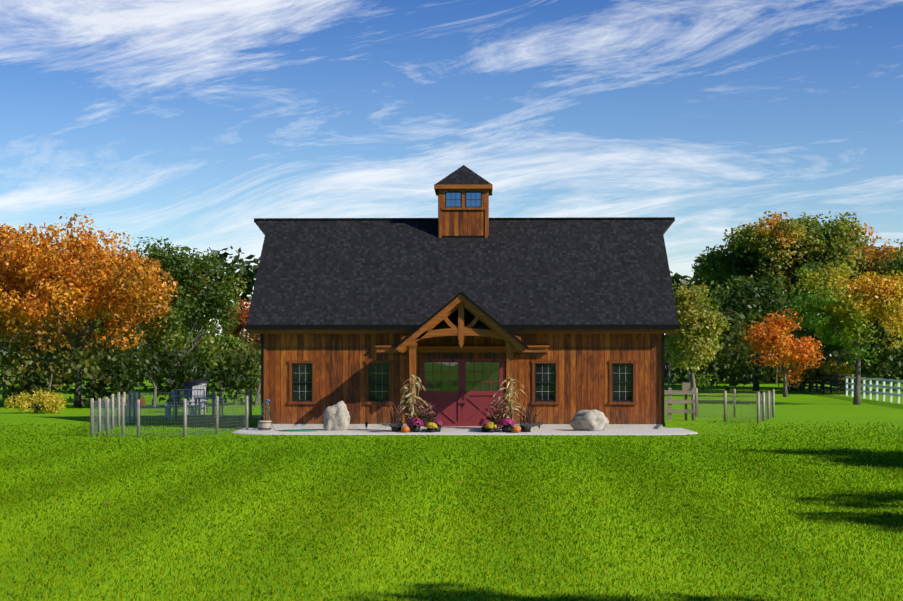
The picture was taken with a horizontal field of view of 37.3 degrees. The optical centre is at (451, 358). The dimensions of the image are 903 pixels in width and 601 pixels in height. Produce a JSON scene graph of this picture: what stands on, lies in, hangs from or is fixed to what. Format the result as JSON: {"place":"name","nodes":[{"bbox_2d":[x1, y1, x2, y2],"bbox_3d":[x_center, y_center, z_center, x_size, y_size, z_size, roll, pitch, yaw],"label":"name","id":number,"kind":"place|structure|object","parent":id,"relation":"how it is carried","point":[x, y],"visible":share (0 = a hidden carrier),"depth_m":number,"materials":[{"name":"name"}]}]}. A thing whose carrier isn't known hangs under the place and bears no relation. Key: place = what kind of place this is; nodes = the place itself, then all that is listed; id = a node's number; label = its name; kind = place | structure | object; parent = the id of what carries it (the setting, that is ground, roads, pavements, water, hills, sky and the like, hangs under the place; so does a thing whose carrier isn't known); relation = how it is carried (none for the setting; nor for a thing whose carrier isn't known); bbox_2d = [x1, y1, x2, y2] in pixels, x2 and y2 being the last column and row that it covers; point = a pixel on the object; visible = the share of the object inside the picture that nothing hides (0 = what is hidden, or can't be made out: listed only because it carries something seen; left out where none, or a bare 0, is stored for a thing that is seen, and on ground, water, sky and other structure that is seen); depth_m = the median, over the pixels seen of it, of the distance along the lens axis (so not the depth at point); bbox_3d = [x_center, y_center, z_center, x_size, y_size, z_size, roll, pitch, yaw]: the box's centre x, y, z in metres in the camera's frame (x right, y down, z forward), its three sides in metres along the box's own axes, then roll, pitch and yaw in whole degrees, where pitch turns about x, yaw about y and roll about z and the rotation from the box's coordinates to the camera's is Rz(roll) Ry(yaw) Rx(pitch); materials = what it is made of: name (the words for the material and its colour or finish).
{"place":"outdoors","nodes":[
{"label":"outdoors","id":0,"kind":"place"},
{"bbox_2d":[0,360,902,600],"bbox_3d":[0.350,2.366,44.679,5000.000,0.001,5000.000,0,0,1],"label":"lawn","id":1,"kind":"structure","parent":0,"point":[798,407],"depth_m":20.35,"materials":[{"name":"green plant"}]},
{"bbox_2d":[0,303,61,355],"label":"gold tree","id":2,"kind":"object","parent":1,"relation":"on","point":[13,334],"depth_m":84.54,"materials":[{"name":"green plant"}]},
{"bbox_2d":[4,388,66,413],"bbox_3d":[-18.002,1.890,58.257,2.627,1.274,1.844,0,0,1],"label":"yellow shrub","id":3,"kind":"object","parent":1,"relation":"on","point":[46,402],"visible":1,"depth_m":57.95,"materials":[{"name":"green plant"}]},
{"bbox_2d":[0,271,104,382],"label":"tree","id":4,"kind":"object","parent":1,"relation":"on","point":[63,336],"visible":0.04,"depth_m":87.09,"materials":[{"name":"green plant"}]},
{"bbox_2d":[0,209,178,406],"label":"gold tree","id":5,"kind":"object","parent":1,"relation":"on","point":[33,290],"visible":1,"depth_m":63.61,"materials":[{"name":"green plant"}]},
{"bbox_2d":[0,330,258,386],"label":"treeline","id":6,"kind":"object","parent":1,"relation":"on","point":[2,369],"visible":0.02,"depth_m":112.37,"materials":[{"name":"green plant"}]},
{"bbox_2d":[0,333,260,408],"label":"hedge understorey","id":7,"kind":"object","parent":1,"relation":"on","point":[230,369],"visible":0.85,"depth_m":64.97,"materials":[{"name":"green plant"}]},
{"bbox_2d":[0,328,260,391],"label":"trees","id":8,"kind":"object","parent":1,"relation":"on","point":[52,357],"visible":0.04,"depth_m":98.50,"materials":[{"name":"green plant"}]},
{"bbox_2d":[66,270,203,390],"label":"tree","id":9,"kind":"object","parent":1,"relation":"on","point":[140,343],"visible":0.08,"depth_m":88.98,"materials":[{"name":"green plant"}]},
{"bbox_2d":[126,395,146,408],"bbox_3d":[-14.155,2.040,60.010,0.996,0.962,0.752,0,0,1],"label":"red vine shrub","id":10,"kind":"object","parent":1,"relation":"on","point":[141,396],"visible":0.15,"depth_m":59.96,"materials":[{"name":"green plant"}]},
{"bbox_2d":[126,385,223,418],"bbox_3d":[-10.787,1.748,54.960,2.903,1.236,5.701,0,0,20],"label":"outdoor furniture","id":11,"kind":"object","parent":1,"relation":"on","point":[195,399],"visible":0.48,"depth_m":54.99,"materials":[{"name":"grey wood"}]},
{"bbox_2d":[90,389,260,436],"bbox_3d":[-9.556,1.817,46.806,6.008,1.300,12.314,0,0,1],"label":"enclosure fence","id":12,"kind":"object","parent":1,"relation":"on","point":[133,405],"visible":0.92,"depth_m":42.26,"materials":[{"name":"grey wood"}]},
{"bbox_2d":[105,237,246,401],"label":"green tree","id":13,"kind":"object","parent":1,"relation":"on","point":[187,273],"visible":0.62,"depth_m":70.83,"materials":[{"name":"green plant"}]},
{"bbox_2d":[173,389,204,418],"bbox_3d":[-10.365,1.782,52.856,1.235,1.170,0.040,0,0,1],"label":"gate tube","id":14,"kind":"object","parent":1,"relation":"on","point":[189,402],"visible":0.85,"depth_m":52.85,"materials":[{"name":"silver metal"}]},
{"bbox_2d":[184,373,208,411],"bbox_3d":[-11.230,1.492,58.948,1.000,1.750,0.550,0,0,1],"label":"black grill","id":15,"kind":"object","parent":1,"relation":"on","point":[191,384],"visible":0.67,"depth_m":58.72,"materials":[{"name":"black metal"}]},
{"bbox_2d":[176,324,220,379],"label":"tree","id":16,"kind":"object","parent":1,"relation":"on","point":[207,335],"visible":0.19,"depth_m":93.20,"materials":[{"name":"green plant"}]},
{"bbox_2d":[186,331,254,393],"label":"pale tree","id":17,"kind":"object","parent":1,"relation":"on","point":[234,344],"visible":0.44,"depth_m":87.03,"materials":[{"name":"green plant"}]},
{"bbox_2d":[221,298,260,388],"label":"red tree","id":18,"kind":"object","parent":1,"relation":"on","point":[240,328],"visible":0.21,"depth_m":95.16,"materials":[{"name":"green plant"}]},
{"bbox_2d":[237,360,260,403],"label":"willow tree","id":19,"kind":"object","parent":1,"relation":"on","point":[256,379],"visible":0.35,"depth_m":69.44,"materials":[{"name":"green plant"}]},
{"bbox_2d":[245,165,679,431],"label":"barn","id":20,"kind":"structure","parent":1,"relation":"on","point":[462,305],"depth_m":44.82,"materials":[{"name":"brown wood"}]},
{"bbox_2d":[421,359,502,425],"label":"barn doors","id":21,"kind":"structure","parent":20,"relation":"in","point":[447,409],"depth_m":44.61,"materials":[{"name":"red paint"}]},
{"bbox_2d":[293,365,631,399],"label":"windows","id":22,"kind":"structure","parent":20,"relation":"in","point":[378,373],"depth_m":44.74,"materials":[{"name":"black glass"}]},
{"bbox_2d":[24,244,901,376],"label":"treeline","id":23,"kind":"object","parent":1,"relation":"on","point":[248,276],"depth_m":172.47,"materials":[{"name":"green plant"}]},
{"bbox_2d":[232,427,697,434],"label":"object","id":24,"kind":"object","parent":1,"relation":"on","point":[351,431],"visible":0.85,"depth_m":42.31,"materials":[{"name":"grey concrete"}]},
{"bbox_2d":[258,399,315,431],"bbox_3d":[-5.377,1.819,43.252,2.128,1.034,0.635,0,0,25],"label":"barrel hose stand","id":25,"kind":"object","parent":24,"relation":"on","point":[264,425],"visible":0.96,"depth_m":43.48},
{"bbox_2d":[323,401,349,430],"bbox_3d":[-3.758,1.860,43.715,0.913,0.995,0.700,0,0,1],"label":"boulder","id":26,"kind":"object","parent":24,"relation":"on","point":[336,417],"visible":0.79,"depth_m":43.46,"materials":[{"name":"stone"}]},
{"bbox_2d":[376,374,442,432],"bbox_3d":[-1.315,1.408,42.662,2.122,1.919,1.238,0,0,1],"label":"display","id":27,"kind":"object","parent":24,"relation":"on","point":[413,423],"visible":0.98,"depth_m":42.68},
{"bbox_2d":[479,373,543,432],"bbox_3d":[1.902,1.401,42.551,2.085,1.932,1.164,0,0,1],"label":"display","id":28,"kind":"object","parent":24,"relation":"on","point":[488,426],"visible":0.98,"depth_m":42.60},
{"bbox_2d":[569,409,608,430],"bbox_3d":[4.467,1.994,43.473,1.272,0.721,0.926,0,0,1],"label":"boulder","id":29,"kind":"object","parent":24,"relation":"on","point":[590,420],"visible":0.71,"depth_m":43.20,"materials":[{"name":"stone"}]},
{"bbox_2d":[664,383,695,419],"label":"fence boards","id":30,"kind":"object","parent":1,"relation":"on","point":[685,390],"visible":0.6,"depth_m":51.45,"materials":[{"name":"grey wood"}]},
{"bbox_2d":[664,279,730,387],"bbox_3d":[11.050,-0.540,61.188,3.162,6.132,3.491,0,0,1],"label":"tree","id":31,"kind":"object","parent":1,"relation":"on","point":[695,318],"visible":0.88,"depth_m":60.46,"materials":[{"name":"green plant"}]},
{"bbox_2d":[664,388,774,422],"bbox_3d":[9.956,1.834,52.408,4.740,1.265,4.967,0,0,20],"label":"fence enclosure","id":32,"kind":"object","parent":1,"relation":"on","point":[761,408],"visible":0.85,"depth_m":51.46,"materials":[{"name":"grey wood"}]},
{"bbox_2d":[685,271,789,385],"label":"green tree","id":33,"kind":"object","parent":1,"relation":"on","point":[697,283],"depth_m":115.86,"materials":[{"name":"green plant"}]},
{"bbox_2d":[698,271,814,390],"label":"tree","id":34,"kind":"object","parent":1,"relation":"on","point":[752,296],"visible":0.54,"depth_m":97.96,"materials":[{"name":"green plant"}]},
{"bbox_2d":[740,306,823,396],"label":"tree","id":35,"kind":"object","parent":1,"relation":"on","point":[771,340],"visible":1,"depth_m":82.75,"materials":[{"name":"orange plant"}]},
{"bbox_2d":[664,298,902,392],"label":"trees","id":36,"kind":"object","parent":1,"relation":"on","point":[728,363],"visible":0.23,"depth_m":94.19,"materials":[{"name":"green plant"}]},
{"bbox_2d":[664,275,902,382],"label":"treeline","id":37,"kind":"object","parent":1,"relation":"on","point":[771,375],"visible":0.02,"depth_m":135.35,"materials":[{"name":"green plant"}]},
{"bbox_2d":[665,280,902,383],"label":"trees","id":38,"kind":"object","parent":1,"relation":"on","point":[716,374],"depth_m":125.93,"materials":[{"name":"green plant"}]},
{"bbox_2d":[691,211,885,387],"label":"tall tree","id":39,"kind":"object","parent":1,"relation":"on","point":[785,248],"visible":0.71,"depth_m":107.42,"materials":[{"name":"green plant"}]},
{"bbox_2d":[777,357,855,391],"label":"gold tree","id":40,"kind":"object","parent":1,"relation":"on","point":[842,367],"visible":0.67,"depth_m":94.42,"materials":[{"name":"green plant"}]},
{"bbox_2d":[785,242,896,387],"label":"tree","id":41,"kind":"object","parent":1,"relation":"on","point":[850,261],"visible":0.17,"depth_m":101.36,"materials":[{"name":"green plant"}]},
{"bbox_2d":[785,261,902,404],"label":"green maple","id":42,"kind":"object","parent":1,"relation":"on","point":[830,304],"visible":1,"depth_m":68.14,"materials":[{"name":"green plant"}]},
{"bbox_2d":[803,373,902,402],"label":"fence rail","id":43,"kind":"object","parent":1,"relation":"on","point":[883,392],"depth_m":82.99,"materials":[{"name":"white wood"}]},
{"bbox_2d":[851,235,902,363],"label":"tree","id":44,"kind":"object","parent":1,"relation":"on","point":[879,252],"visible":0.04,"depth_m":100.77,"materials":[{"name":"orange plant"}]},
{"bbox_2d":[872,242,902,301],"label":"tree","id":45,"kind":"object","parent":1,"relation":"on","point":[898,265],"visible":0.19,"depth_m":88.25,"materials":[{"name":"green plant"}]},
{"bbox_2d":[0,0,902,359],"label":"sky","id":46,"kind":"structure","parent":0,"point":[188,123],"materials":[{"name":"blue"}]}
]}

